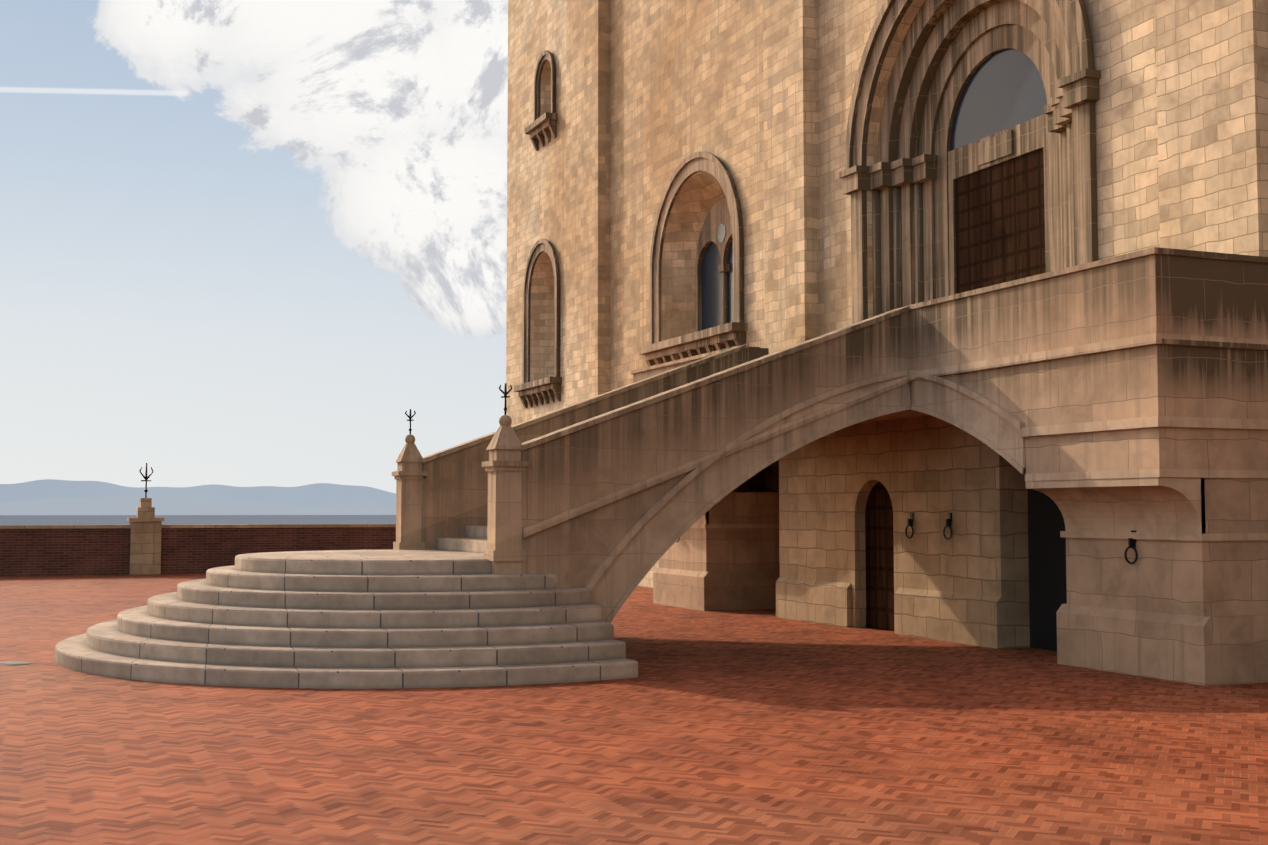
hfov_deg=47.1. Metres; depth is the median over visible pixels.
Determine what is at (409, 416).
finial
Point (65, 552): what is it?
terrace wall
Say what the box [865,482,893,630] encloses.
door
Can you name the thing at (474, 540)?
stair flight
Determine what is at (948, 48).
facade trim
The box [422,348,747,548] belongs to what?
parapet
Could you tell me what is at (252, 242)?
sky
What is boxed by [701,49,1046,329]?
glass
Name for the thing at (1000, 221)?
door
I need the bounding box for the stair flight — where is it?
[437,526,486,553]
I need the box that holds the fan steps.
[55,549,637,688]
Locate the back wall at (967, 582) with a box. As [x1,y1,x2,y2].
[776,416,1029,648]
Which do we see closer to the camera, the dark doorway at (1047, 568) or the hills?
the dark doorway at (1047, 568)
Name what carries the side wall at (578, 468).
on the fan steps
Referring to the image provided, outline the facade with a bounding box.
[506,0,1159,587]
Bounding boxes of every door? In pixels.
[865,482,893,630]
[955,148,1045,293]
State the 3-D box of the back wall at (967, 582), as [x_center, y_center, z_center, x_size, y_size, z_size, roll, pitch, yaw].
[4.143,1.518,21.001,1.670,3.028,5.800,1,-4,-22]
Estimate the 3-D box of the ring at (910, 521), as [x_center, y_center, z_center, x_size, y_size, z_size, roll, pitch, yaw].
[3.764,1.406,19.823,0.070,0.352,0.194,1,-4,-22]
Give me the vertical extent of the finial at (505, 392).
0.370 m
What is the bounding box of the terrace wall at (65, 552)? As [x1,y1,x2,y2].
[0,498,395,576]
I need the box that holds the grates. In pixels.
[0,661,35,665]
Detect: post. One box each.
[392,434,427,549]
[482,415,528,574]
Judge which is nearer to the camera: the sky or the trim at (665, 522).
the trim at (665, 522)
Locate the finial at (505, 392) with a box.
[499,383,511,414]
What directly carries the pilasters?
attached to the facade
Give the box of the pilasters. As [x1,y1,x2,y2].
[565,0,1267,492]
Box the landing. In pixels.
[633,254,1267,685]
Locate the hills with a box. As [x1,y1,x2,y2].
[0,479,395,514]
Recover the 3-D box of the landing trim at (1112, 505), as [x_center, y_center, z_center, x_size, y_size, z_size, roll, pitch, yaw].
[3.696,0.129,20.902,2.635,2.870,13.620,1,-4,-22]
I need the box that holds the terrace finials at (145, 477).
[139,463,152,497]
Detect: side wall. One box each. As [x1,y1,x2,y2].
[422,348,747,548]
[521,311,910,587]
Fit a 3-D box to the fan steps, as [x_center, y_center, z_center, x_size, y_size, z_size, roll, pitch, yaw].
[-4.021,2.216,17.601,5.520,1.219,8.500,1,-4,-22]
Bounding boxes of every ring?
[905,513,913,538]
[943,513,951,539]
[1124,530,1137,563]
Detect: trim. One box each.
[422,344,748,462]
[514,0,1100,407]
[520,306,911,622]
[631,247,1267,540]
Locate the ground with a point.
(738, 727)
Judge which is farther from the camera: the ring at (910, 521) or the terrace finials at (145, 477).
the terrace finials at (145, 477)
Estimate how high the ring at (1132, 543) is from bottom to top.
0.352 m
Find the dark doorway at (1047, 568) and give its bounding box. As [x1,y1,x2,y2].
[1027,489,1066,650]
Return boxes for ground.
[0,515,1267,844]
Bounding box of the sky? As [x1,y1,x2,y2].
[0,0,507,492]
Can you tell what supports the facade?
on the ground
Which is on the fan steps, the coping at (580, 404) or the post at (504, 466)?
the post at (504, 466)
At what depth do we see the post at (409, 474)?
20.33 m
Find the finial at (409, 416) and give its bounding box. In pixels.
[405,409,415,433]

